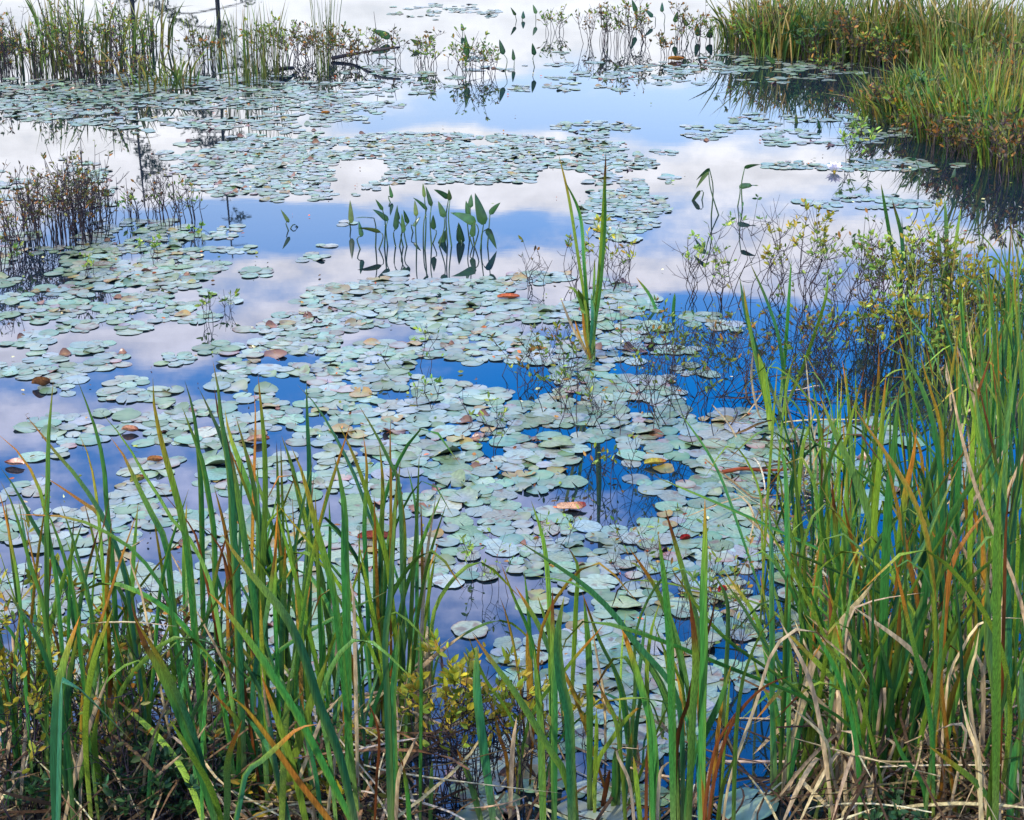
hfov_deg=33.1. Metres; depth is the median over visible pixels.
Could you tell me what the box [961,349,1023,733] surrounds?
cattail
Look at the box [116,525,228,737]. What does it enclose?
cattail
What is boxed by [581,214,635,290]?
shrub
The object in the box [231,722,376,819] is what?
shrub
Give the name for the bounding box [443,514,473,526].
lily pad
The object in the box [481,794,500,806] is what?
lily pad
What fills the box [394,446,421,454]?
lily pad
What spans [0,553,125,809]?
shrub
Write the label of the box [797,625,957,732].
cattail
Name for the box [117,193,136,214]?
shrub
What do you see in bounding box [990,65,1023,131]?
sedge tussock
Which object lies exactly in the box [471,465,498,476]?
lily pad
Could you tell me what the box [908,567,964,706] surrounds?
cattail
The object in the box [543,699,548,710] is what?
lily pad
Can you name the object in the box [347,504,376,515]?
lily pad
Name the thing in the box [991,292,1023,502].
cattail
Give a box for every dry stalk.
[722,467,788,473]
[725,760,800,762]
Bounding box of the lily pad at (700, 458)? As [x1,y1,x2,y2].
[696,454,726,465]
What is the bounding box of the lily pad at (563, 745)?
[558,741,576,753]
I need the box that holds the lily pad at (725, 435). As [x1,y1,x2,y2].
[697,427,733,440]
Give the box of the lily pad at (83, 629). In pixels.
[63,627,100,643]
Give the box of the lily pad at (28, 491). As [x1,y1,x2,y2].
[21,484,44,496]
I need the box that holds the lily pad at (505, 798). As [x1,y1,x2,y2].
[498,792,519,808]
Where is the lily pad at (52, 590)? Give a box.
[43,586,79,598]
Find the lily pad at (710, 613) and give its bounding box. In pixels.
[698,610,719,617]
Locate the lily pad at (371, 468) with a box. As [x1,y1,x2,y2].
[359,462,384,473]
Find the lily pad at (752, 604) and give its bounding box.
[725,598,759,610]
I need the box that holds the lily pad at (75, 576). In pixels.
[51,575,78,586]
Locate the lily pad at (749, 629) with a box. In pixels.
[745,624,767,637]
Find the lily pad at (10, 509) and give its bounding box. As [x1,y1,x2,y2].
[1,504,30,517]
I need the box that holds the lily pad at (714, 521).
[708,517,735,527]
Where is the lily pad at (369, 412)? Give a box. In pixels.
[352,407,381,416]
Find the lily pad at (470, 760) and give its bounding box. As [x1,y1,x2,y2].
[457,754,479,767]
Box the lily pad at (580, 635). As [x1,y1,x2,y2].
[562,628,590,640]
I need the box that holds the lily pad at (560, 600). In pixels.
[551,596,569,604]
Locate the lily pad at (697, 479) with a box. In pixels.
[688,474,718,485]
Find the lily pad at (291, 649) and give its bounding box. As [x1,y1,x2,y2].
[270,643,293,656]
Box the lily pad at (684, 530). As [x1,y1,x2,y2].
[673,527,699,536]
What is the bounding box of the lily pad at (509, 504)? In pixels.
[490,500,521,509]
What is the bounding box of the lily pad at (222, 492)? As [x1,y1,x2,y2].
[218,485,245,495]
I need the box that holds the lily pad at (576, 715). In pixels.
[558,699,595,719]
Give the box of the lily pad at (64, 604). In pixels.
[49,599,66,608]
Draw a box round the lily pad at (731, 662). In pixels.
[713,659,742,673]
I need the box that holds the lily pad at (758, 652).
[745,641,777,656]
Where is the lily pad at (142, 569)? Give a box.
[126,562,158,575]
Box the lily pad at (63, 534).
[51,531,69,539]
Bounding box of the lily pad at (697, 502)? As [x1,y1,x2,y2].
[687,498,714,507]
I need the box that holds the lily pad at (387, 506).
[385,500,410,509]
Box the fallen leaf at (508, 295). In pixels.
[497,293,519,297]
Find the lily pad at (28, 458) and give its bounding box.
[18,451,45,461]
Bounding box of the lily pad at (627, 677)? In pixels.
[622,673,632,685]
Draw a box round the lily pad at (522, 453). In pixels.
[503,449,533,459]
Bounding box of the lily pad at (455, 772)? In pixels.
[445,765,465,778]
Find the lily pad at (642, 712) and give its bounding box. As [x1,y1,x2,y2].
[621,705,653,721]
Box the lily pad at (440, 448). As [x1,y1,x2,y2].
[425,444,459,457]
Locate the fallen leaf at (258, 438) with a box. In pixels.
[247,434,269,441]
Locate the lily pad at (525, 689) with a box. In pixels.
[505,681,534,696]
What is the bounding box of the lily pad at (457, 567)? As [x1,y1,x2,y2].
[453,562,477,572]
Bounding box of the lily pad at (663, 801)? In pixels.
[632,784,669,805]
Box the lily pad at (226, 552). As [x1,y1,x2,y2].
[218,546,243,556]
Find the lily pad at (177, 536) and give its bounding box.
[170,532,195,542]
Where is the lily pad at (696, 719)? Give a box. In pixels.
[676,713,707,726]
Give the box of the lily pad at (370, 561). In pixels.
[349,553,372,566]
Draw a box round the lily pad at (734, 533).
[717,524,750,537]
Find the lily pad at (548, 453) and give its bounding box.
[535,448,561,457]
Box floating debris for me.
[3,57,1021,760]
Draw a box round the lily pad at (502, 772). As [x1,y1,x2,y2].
[499,767,517,785]
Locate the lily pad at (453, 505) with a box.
[432,500,461,512]
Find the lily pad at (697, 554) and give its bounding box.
[690,548,717,560]
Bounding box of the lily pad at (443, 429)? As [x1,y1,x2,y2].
[431,425,457,434]
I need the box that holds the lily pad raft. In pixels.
[0,3,1021,819]
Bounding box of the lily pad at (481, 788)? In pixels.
[448,781,485,799]
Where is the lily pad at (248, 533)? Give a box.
[223,531,250,546]
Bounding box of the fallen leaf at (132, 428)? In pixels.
[121,425,137,431]
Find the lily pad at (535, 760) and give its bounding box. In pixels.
[508,749,548,766]
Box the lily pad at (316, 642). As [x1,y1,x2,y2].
[290,638,318,649]
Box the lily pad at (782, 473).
[776,467,805,476]
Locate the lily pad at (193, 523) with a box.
[171,519,198,531]
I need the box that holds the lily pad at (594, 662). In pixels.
[583,655,606,667]
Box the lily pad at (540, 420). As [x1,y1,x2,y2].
[525,415,554,423]
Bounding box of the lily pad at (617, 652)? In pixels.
[609,644,637,656]
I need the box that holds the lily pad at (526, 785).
[520,779,538,792]
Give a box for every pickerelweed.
[281,210,289,230]
[348,201,353,228]
[356,222,363,248]
[357,217,376,246]
[360,227,383,248]
[371,30,389,40]
[373,209,388,245]
[375,199,385,246]
[388,185,392,202]
[393,205,398,246]
[400,215,405,246]
[403,210,408,245]
[411,217,419,231]
[414,198,426,245]
[414,201,417,248]
[422,185,426,249]
[426,187,432,245]
[431,215,436,243]
[435,189,448,244]
[438,201,445,246]
[438,230,445,241]
[447,190,451,246]
[451,212,478,245]
[456,222,464,242]
[464,35,469,71]
[465,201,469,240]
[468,194,474,243]
[469,221,475,246]
[475,194,487,249]
[481,228,496,248]
[487,203,499,245]
[499,39,506,71]
[512,49,515,64]
[531,43,535,66]
[632,0,637,10]
[644,9,655,21]
[660,3,664,22]
[673,12,677,31]
[681,16,688,42]
[692,190,703,200]
[696,171,718,214]
[697,168,713,215]
[737,183,757,206]
[741,164,760,208]
[765,55,774,66]
[817,119,821,129]
[906,157,920,193]
[951,168,955,185]
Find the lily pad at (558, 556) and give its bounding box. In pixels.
[541,551,572,562]
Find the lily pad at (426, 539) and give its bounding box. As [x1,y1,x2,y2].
[409,535,437,545]
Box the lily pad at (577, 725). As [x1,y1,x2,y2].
[574,720,582,729]
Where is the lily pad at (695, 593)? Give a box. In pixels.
[678,591,699,596]
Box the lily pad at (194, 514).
[173,510,207,521]
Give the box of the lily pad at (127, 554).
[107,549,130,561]
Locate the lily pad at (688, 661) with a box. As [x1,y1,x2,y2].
[675,657,691,673]
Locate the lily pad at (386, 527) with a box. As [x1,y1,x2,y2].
[356,523,388,531]
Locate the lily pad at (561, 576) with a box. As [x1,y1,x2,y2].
[550,572,570,581]
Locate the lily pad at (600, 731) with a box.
[575,727,603,739]
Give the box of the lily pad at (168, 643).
[153,634,183,649]
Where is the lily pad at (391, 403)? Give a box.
[377,399,403,408]
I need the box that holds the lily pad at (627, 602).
[608,595,640,607]
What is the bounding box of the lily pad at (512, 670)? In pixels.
[496,667,533,680]
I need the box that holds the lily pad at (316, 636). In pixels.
[313,628,331,644]
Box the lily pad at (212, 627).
[207,621,225,632]
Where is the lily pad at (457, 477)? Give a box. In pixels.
[435,469,465,486]
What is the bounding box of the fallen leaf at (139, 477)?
[129,474,144,481]
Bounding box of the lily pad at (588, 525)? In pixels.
[572,520,601,531]
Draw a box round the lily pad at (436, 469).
[420,464,445,475]
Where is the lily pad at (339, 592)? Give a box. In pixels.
[326,583,341,594]
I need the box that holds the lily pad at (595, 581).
[580,574,618,588]
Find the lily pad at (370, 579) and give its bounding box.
[360,570,399,586]
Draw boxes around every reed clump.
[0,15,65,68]
[21,0,95,77]
[25,0,84,43]
[47,0,109,75]
[59,0,154,74]
[99,46,191,92]
[107,0,192,52]
[129,50,218,89]
[185,10,231,63]
[214,8,258,86]
[221,2,257,51]
[240,24,272,86]
[250,0,288,79]
[310,0,341,56]
[315,32,329,77]
[709,9,744,50]
[734,6,761,50]
[764,1,802,55]
[800,1,846,61]
[837,0,882,66]
[856,294,890,346]
[885,241,946,343]
[886,265,931,331]
[896,300,976,387]
[917,1,972,74]
[917,237,981,353]
[927,2,991,72]
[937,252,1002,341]
[941,0,1022,75]
[949,290,1021,387]
[960,236,1023,357]
[967,26,1018,111]
[968,1,1023,77]
[982,237,1023,371]
[998,0,1023,80]
[1004,39,1023,105]
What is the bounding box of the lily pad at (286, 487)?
[279,483,303,494]
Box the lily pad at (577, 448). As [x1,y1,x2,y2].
[560,444,590,452]
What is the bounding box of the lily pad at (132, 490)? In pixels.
[114,485,143,496]
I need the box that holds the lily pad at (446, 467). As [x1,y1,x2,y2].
[439,463,472,473]
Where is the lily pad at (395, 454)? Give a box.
[372,451,400,460]
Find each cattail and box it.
[0,382,176,805]
[0,387,170,817]
[0,436,107,819]
[0,499,100,706]
[0,538,181,724]
[0,576,135,721]
[0,669,46,819]
[5,502,62,780]
[10,363,252,819]
[10,506,137,738]
[21,493,154,790]
[21,514,228,807]
[25,706,119,819]
[26,416,300,804]
[27,491,81,803]
[50,616,130,819]
[54,608,112,819]
[66,560,143,701]
[75,659,157,724]
[98,669,137,733]
[99,677,231,819]
[113,595,198,780]
[114,667,250,819]
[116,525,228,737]
[117,674,216,747]
[119,702,241,819]
[131,603,316,819]
[134,617,250,819]
[143,497,317,819]
[145,492,386,800]
[145,505,244,708]
[148,549,341,708]
[159,382,236,717]
[171,515,236,711]
[184,670,278,811]
[197,389,340,819]
[197,505,311,806]
[199,379,285,724]
[205,688,317,766]
[206,659,311,735]
[207,475,396,819]
[223,581,274,740]
[225,382,337,694]
[230,462,351,711]
[231,441,312,679]
[233,487,336,777]
[235,659,290,819]
[237,521,342,731]
[245,568,397,798]
[248,425,349,718]
[256,655,333,819]
[258,496,368,780]
[261,638,412,819]
[278,505,411,787]
[281,501,464,745]
[282,436,384,730]
[291,447,362,815]
[297,428,459,699]
[302,390,424,742]
[309,590,432,794]
[321,707,407,767]
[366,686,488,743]
[367,625,418,819]
[373,494,441,713]
[384,498,536,748]
[419,629,432,819]
[427,563,429,686]
[457,646,516,819]
[468,636,547,794]
[472,590,578,819]
[500,501,564,741]
[509,668,614,791]
[515,562,635,792]
[517,535,730,819]
[558,691,679,768]
[559,156,606,359]
[562,560,938,814]
[565,568,711,787]
[569,549,579,694]
[582,593,629,760]
[584,601,680,812]
[596,603,678,819]
[602,503,867,819]
[611,476,832,640]
[611,624,687,741]
[629,510,729,725]
[637,279,675,310]
[650,474,1021,604]
[671,439,1013,813]
[678,374,795,628]
[694,675,732,817]
[713,565,872,770]
[722,550,846,784]
[731,357,806,521]
[732,539,828,715]
[738,366,838,538]
[738,388,831,609]
[740,264,828,412]
[740,524,878,719]
[743,286,766,419]
[744,396,896,496]
[752,434,1020,697]
[756,408,879,631]
[758,354,771,429]
[761,621,857,819]
[762,661,923,772]
[764,361,797,502]
[764,457,914,722]
[766,503,940,743]
[767,429,876,799]
[774,506,1023,700]
[775,444,858,605]
[776,622,919,782]
[777,635,911,706]
[781,435,975,735]
[783,608,899,819]
[784,620,926,799]
[785,352,816,473]
[785,659,928,750]
[787,391,996,801]
[788,372,849,503]
[790,425,963,636]
[790,481,910,642]
[791,383,824,618]
[791,435,847,659]
[797,585,989,720]
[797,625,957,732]
[799,551,1018,819]
[801,367,945,505]
[801,611,861,750]
[802,571,889,756]
[803,549,1014,819]
[805,357,835,489]
[806,374,841,549]
[807,453,1023,658]
[808,491,952,816]
[809,592,879,688]
[812,332,954,566]
[812,464,858,639]
[813,360,861,574]
[813,502,963,818]
[814,364,865,625]
[820,378,922,650]
[820,464,852,526]
[823,430,1010,596]
[824,490,957,693]
[826,466,958,813]
[827,370,871,607]
[834,370,945,572]
[839,379,876,562]
[841,390,895,605]
[842,350,879,541]
[843,419,881,605]
[846,515,952,790]
[848,565,957,669]
[850,604,1022,777]
[851,366,925,536]
[851,403,1002,817]
[852,580,908,752]
[858,373,933,532]
[858,443,1013,777]
[859,371,947,618]
[859,550,1023,819]
[870,295,949,392]
[871,593,1023,763]
[880,546,966,819]
[881,185,913,310]
[881,447,1017,782]
[882,284,965,369]
[896,319,960,596]
[896,442,1008,606]
[899,345,961,682]
[899,462,1017,531]
[900,507,1023,819]
[902,470,1011,651]
[906,590,1023,795]
[907,415,926,560]
[908,325,1023,662]
[908,563,966,726]
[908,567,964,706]
[911,421,982,607]
[913,277,992,358]
[913,656,1016,754]
[914,349,991,568]
[914,474,1022,711]
[914,569,1023,812]
[917,434,1012,517]
[921,310,1023,486]
[924,340,984,568]
[925,456,1015,704]
[929,229,1023,374]
[929,457,1009,819]
[930,271,1023,553]
[937,200,960,297]
[939,255,1004,559]
[940,292,1018,511]
[943,608,1004,813]
[945,274,1010,414]
[945,360,1023,798]
[956,270,996,426]
[957,586,1021,713]
[960,344,1022,731]
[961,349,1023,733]
[962,262,1023,484]
[963,277,1007,429]
[964,318,1023,482]
[964,554,1021,713]
[964,656,1023,748]
[965,278,1021,500]
[967,263,1006,327]
[972,229,1023,324]
[972,380,1022,706]
[975,296,1016,427]
[975,380,1023,819]
[976,257,1023,464]
[977,251,1023,331]
[978,606,1019,740]
[981,339,1018,662]
[989,365,1023,588]
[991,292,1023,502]
[992,229,1023,290]
[993,220,1023,367]
[1001,225,1023,367]
[1001,351,1021,446]
[1011,227,1023,650]
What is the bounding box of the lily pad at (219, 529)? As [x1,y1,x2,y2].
[205,522,229,534]
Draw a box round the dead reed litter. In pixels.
[0,353,1023,819]
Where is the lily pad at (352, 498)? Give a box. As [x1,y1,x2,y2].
[339,493,372,506]
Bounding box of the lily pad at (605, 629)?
[580,621,612,635]
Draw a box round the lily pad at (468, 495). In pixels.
[446,489,477,502]
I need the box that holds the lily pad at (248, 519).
[246,512,261,523]
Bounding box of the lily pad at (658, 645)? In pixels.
[639,637,665,654]
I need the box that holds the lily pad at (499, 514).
[482,509,514,520]
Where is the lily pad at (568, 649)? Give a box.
[562,646,585,660]
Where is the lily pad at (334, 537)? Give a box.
[322,530,350,542]
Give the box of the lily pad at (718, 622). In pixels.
[709,617,745,634]
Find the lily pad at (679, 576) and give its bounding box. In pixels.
[671,573,697,583]
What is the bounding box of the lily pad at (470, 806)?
[459,799,483,808]
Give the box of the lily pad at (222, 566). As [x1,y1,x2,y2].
[218,556,227,568]
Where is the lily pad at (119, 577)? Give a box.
[109,569,137,581]
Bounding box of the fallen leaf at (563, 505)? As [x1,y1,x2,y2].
[557,501,585,509]
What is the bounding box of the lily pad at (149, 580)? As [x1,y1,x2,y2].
[123,575,154,587]
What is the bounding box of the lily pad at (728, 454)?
[718,449,754,461]
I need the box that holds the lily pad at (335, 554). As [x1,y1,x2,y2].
[327,549,352,562]
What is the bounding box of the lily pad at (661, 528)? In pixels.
[639,522,668,533]
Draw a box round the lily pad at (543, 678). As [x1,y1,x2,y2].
[541,676,570,687]
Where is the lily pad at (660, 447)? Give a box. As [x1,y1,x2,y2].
[643,442,673,452]
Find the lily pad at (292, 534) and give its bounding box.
[290,532,305,542]
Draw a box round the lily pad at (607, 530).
[601,524,627,535]
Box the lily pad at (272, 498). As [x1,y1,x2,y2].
[260,490,288,504]
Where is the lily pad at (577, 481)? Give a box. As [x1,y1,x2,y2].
[555,475,587,487]
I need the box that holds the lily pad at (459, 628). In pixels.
[451,621,487,638]
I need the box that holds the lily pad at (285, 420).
[275,414,304,423]
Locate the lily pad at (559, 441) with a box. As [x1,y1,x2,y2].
[538,437,574,447]
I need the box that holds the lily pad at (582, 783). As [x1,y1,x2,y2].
[577,780,600,792]
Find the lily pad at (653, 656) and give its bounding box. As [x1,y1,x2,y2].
[636,653,657,663]
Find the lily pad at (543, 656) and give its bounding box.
[524,651,547,662]
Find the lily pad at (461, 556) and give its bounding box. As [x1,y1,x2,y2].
[456,550,480,559]
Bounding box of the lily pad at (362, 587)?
[354,582,372,593]
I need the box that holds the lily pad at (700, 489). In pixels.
[678,484,708,497]
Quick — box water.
[0,0,1023,819]
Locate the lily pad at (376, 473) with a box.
[371,468,398,479]
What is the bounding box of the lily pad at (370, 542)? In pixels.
[353,539,372,545]
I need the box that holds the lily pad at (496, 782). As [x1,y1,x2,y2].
[482,777,505,791]
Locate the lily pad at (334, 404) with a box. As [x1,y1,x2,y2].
[322,399,348,408]
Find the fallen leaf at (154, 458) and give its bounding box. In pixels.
[147,455,162,460]
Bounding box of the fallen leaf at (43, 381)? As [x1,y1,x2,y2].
[31,377,49,385]
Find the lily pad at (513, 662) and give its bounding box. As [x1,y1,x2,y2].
[507,658,533,668]
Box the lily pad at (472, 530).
[455,525,482,535]
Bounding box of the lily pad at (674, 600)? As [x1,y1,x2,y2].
[670,597,698,609]
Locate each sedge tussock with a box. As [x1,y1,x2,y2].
[698,0,776,40]
[704,0,810,52]
[707,0,850,58]
[717,0,849,62]
[727,0,813,37]
[737,0,828,58]
[740,0,860,21]
[754,0,867,57]
[773,0,847,27]
[780,0,870,57]
[781,0,926,64]
[782,9,869,61]
[794,0,869,25]
[806,0,931,62]
[811,0,916,40]
[820,0,895,25]
[828,74,977,126]
[835,69,905,115]
[845,4,932,59]
[845,61,941,110]
[851,1,964,69]
[857,66,963,127]
[858,57,952,100]
[861,0,926,28]
[862,16,930,63]
[863,0,998,66]
[864,0,986,56]
[868,59,992,86]
[870,53,988,108]
[875,0,1014,33]
[877,0,950,20]
[881,18,973,67]
[887,0,1023,68]
[891,74,991,138]
[893,0,1014,24]
[898,75,1015,147]
[900,47,1013,110]
[904,0,1021,38]
[905,0,1023,66]
[910,55,1004,100]
[912,41,1022,88]
[916,1,1023,30]
[922,81,1023,151]
[928,40,1023,109]
[935,0,1022,56]
[940,53,1023,160]
[941,0,1023,59]
[947,0,1023,35]
[949,2,1023,71]
[954,1,1023,54]
[956,38,1023,97]
[960,69,1023,107]
[966,80,1023,173]
[984,56,1023,103]
[990,0,1023,42]
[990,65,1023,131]
[991,100,1023,176]
[996,1,1023,72]
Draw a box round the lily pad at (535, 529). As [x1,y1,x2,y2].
[532,523,560,535]
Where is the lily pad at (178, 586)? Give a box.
[174,583,197,592]
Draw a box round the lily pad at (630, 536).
[617,532,646,543]
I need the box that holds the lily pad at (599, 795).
[597,788,610,801]
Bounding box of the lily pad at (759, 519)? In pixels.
[755,511,782,522]
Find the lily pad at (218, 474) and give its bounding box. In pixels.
[207,468,226,479]
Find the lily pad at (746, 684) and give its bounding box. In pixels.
[731,670,767,687]
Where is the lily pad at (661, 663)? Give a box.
[654,655,677,666]
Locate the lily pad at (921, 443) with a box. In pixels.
[897,436,924,446]
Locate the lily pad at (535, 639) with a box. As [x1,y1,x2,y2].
[523,634,547,649]
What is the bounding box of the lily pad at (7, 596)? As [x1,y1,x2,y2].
[3,588,35,600]
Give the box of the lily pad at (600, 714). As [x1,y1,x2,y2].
[593,704,621,719]
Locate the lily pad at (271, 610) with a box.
[269,604,272,614]
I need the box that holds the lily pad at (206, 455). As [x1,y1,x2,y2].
[202,449,232,460]
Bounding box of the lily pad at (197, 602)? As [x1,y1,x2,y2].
[181,596,207,607]
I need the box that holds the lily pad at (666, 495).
[657,490,685,500]
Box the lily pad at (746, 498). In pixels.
[733,493,764,503]
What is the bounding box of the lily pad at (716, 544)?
[708,539,733,549]
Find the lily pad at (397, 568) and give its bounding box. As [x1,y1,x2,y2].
[394,564,420,578]
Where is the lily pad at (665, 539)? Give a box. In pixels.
[648,533,676,543]
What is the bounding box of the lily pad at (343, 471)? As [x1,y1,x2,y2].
[327,467,348,473]
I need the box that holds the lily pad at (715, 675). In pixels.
[688,665,721,683]
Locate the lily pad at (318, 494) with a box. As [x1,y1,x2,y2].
[288,488,322,499]
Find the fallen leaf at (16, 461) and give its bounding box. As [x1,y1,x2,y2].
[4,458,23,464]
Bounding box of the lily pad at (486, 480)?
[471,476,494,484]
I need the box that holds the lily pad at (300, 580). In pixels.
[292,578,302,589]
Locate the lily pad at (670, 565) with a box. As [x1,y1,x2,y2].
[656,560,679,572]
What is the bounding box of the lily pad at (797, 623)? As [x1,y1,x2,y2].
[791,621,799,629]
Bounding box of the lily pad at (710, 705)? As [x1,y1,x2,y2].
[706,699,714,710]
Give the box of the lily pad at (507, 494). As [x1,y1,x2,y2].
[491,489,517,499]
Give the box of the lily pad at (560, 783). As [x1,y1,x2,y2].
[538,770,564,789]
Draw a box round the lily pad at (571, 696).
[558,689,585,703]
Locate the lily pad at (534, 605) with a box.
[515,598,546,613]
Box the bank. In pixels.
[0,785,425,819]
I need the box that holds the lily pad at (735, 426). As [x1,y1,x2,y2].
[724,421,755,433]
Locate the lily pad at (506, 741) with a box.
[495,734,522,751]
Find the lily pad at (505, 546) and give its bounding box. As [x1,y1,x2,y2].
[485,542,519,556]
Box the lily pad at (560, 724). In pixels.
[546,715,561,727]
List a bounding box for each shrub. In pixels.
[0,2,34,70]
[0,17,40,77]
[0,159,48,243]
[0,197,45,257]
[0,216,22,275]
[0,515,96,819]
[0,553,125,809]
[0,602,135,748]
[0,732,115,819]
[6,164,65,231]
[7,241,33,268]
[8,3,71,80]
[14,164,74,248]
[23,142,87,235]
[32,0,96,65]
[44,158,120,248]
[49,677,141,804]
[51,17,124,81]
[52,139,113,231]
[53,601,189,725]
[60,600,254,819]
[62,42,113,88]
[62,173,117,242]
[79,252,96,275]
[85,728,181,819]
[87,170,129,227]
[88,0,146,77]
[90,0,159,55]
[91,711,231,819]
[107,48,152,85]
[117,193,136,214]
[119,184,164,220]
[119,568,246,724]
[125,23,167,68]
[127,716,235,819]
[131,171,170,222]
[134,233,161,263]
[148,168,195,227]
[156,716,276,799]
[163,13,213,63]
[172,175,206,220]
[183,30,237,70]
[185,221,205,245]
[194,291,216,320]
[199,728,278,808]
[212,288,239,310]
[229,16,283,62]
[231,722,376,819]
[237,10,302,57]
[271,30,318,65]
[276,19,325,56]
[296,21,343,65]
[309,32,372,63]
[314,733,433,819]
[323,21,361,54]
[330,26,402,58]
[372,27,443,63]
[377,325,443,371]
[390,646,518,811]
[396,628,508,800]
[407,34,458,67]
[407,366,442,408]
[449,24,491,73]
[459,527,513,597]
[459,658,588,801]
[460,387,515,451]
[460,537,484,563]
[464,667,583,783]
[471,30,500,74]
[487,321,559,388]
[507,337,586,425]
[518,235,551,290]
[529,490,587,552]
[537,4,570,33]
[539,344,639,436]
[545,318,590,374]
[557,226,592,289]
[560,685,603,774]
[571,1,613,43]
[580,302,739,443]
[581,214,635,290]
[583,434,638,488]
[589,0,648,45]
[598,503,703,595]
[605,221,636,288]
[605,295,683,374]
[609,0,652,43]
[610,297,722,419]
[631,518,736,658]
[638,29,684,56]
[664,220,733,300]
[668,0,709,42]
[677,299,768,410]
[683,10,722,45]
[691,281,822,412]
[698,221,741,306]
[699,535,768,682]
[711,194,813,296]
[717,1,769,55]
[732,16,778,52]
[747,579,835,687]
[748,0,802,57]
[751,473,823,570]
[756,214,802,298]
[756,276,863,414]
[767,198,846,304]
[777,506,840,617]
[781,8,840,63]
[789,305,844,353]
[795,224,880,321]
[809,42,848,78]
[814,235,895,322]
[820,289,912,360]
[824,4,877,68]
[829,71,885,120]
[836,208,952,318]
[837,127,882,163]
[849,111,869,142]
[852,283,970,373]
[853,291,928,365]
[856,224,958,330]
[857,24,910,70]
[858,780,931,819]
[866,35,911,73]
[866,82,904,120]
[878,103,934,143]
[883,93,933,129]
[884,198,992,332]
[898,68,952,108]
[899,214,990,329]
[920,284,988,373]
[922,110,972,157]
[935,90,992,143]
[935,109,995,161]
[937,31,991,103]
[937,253,1004,333]
[946,92,1018,158]
[952,112,1013,171]
[955,259,1023,351]
[977,31,1023,96]
[984,119,1023,187]
[991,106,1023,174]
[994,254,1023,312]
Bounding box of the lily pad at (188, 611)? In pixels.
[177,605,206,616]
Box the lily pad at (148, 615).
[136,612,155,624]
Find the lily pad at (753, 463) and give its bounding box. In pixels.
[744,457,772,466]
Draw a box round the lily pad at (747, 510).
[724,507,751,520]
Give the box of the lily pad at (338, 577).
[323,569,353,582]
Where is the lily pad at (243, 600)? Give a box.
[220,597,245,607]
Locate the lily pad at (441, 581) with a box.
[432,574,464,587]
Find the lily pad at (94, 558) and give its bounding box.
[83,556,106,565]
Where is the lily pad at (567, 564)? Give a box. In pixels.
[549,561,575,572]
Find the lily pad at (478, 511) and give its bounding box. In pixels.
[465,506,492,516]
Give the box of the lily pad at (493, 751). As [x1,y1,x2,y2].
[478,746,499,755]
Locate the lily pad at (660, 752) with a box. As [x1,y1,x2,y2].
[626,741,664,762]
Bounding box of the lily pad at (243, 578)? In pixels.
[224,574,247,588]
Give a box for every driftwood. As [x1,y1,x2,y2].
[272,47,293,72]
[331,15,399,59]
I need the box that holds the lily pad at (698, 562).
[696,556,721,567]
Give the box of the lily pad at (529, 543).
[525,536,554,545]
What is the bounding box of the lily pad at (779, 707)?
[767,694,794,719]
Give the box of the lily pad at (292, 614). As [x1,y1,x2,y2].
[290,602,323,618]
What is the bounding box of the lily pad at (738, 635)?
[725,629,752,640]
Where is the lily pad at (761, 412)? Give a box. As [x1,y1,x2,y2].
[746,409,765,418]
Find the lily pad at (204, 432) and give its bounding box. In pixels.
[193,426,216,437]
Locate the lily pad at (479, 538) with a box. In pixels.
[464,533,489,545]
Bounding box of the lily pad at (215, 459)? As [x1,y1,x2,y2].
[205,455,224,464]
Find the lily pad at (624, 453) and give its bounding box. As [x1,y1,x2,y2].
[616,449,645,460]
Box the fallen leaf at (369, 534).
[357,530,387,538]
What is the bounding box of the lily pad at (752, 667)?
[745,657,777,672]
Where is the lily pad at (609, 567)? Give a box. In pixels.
[596,563,619,573]
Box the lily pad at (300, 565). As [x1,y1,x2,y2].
[278,561,306,575]
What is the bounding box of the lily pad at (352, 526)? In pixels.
[340,523,367,531]
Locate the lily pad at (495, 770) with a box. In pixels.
[468,760,505,782]
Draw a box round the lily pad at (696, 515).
[685,508,712,520]
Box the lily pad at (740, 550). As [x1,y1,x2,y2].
[726,545,758,557]
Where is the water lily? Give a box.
[825,161,841,171]
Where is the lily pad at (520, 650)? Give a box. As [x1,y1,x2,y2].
[507,646,525,659]
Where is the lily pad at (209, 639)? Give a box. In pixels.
[206,637,225,651]
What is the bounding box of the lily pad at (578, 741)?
[575,734,586,749]
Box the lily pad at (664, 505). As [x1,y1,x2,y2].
[655,501,681,510]
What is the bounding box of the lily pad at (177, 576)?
[173,569,199,581]
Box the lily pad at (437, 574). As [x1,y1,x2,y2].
[419,569,442,578]
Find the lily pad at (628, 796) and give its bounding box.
[620,794,634,806]
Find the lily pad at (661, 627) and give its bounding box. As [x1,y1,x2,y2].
[634,615,664,632]
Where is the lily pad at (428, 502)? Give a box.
[419,499,437,509]
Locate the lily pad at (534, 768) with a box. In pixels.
[517,764,546,779]
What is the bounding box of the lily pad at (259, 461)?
[251,457,273,467]
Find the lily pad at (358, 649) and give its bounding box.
[351,644,364,660]
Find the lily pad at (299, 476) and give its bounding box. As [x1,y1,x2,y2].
[287,471,317,481]
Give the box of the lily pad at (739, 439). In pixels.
[727,434,755,443]
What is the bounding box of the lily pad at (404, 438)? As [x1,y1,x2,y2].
[389,434,419,444]
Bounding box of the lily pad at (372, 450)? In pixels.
[362,445,388,454]
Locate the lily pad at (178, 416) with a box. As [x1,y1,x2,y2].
[170,411,196,419]
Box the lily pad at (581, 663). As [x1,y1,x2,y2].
[563,658,585,672]
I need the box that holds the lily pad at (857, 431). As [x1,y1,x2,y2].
[841,424,861,433]
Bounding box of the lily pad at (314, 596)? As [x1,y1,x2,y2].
[291,591,316,601]
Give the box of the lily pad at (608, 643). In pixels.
[597,637,621,649]
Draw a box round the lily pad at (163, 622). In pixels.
[158,617,189,634]
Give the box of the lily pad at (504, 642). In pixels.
[493,636,521,650]

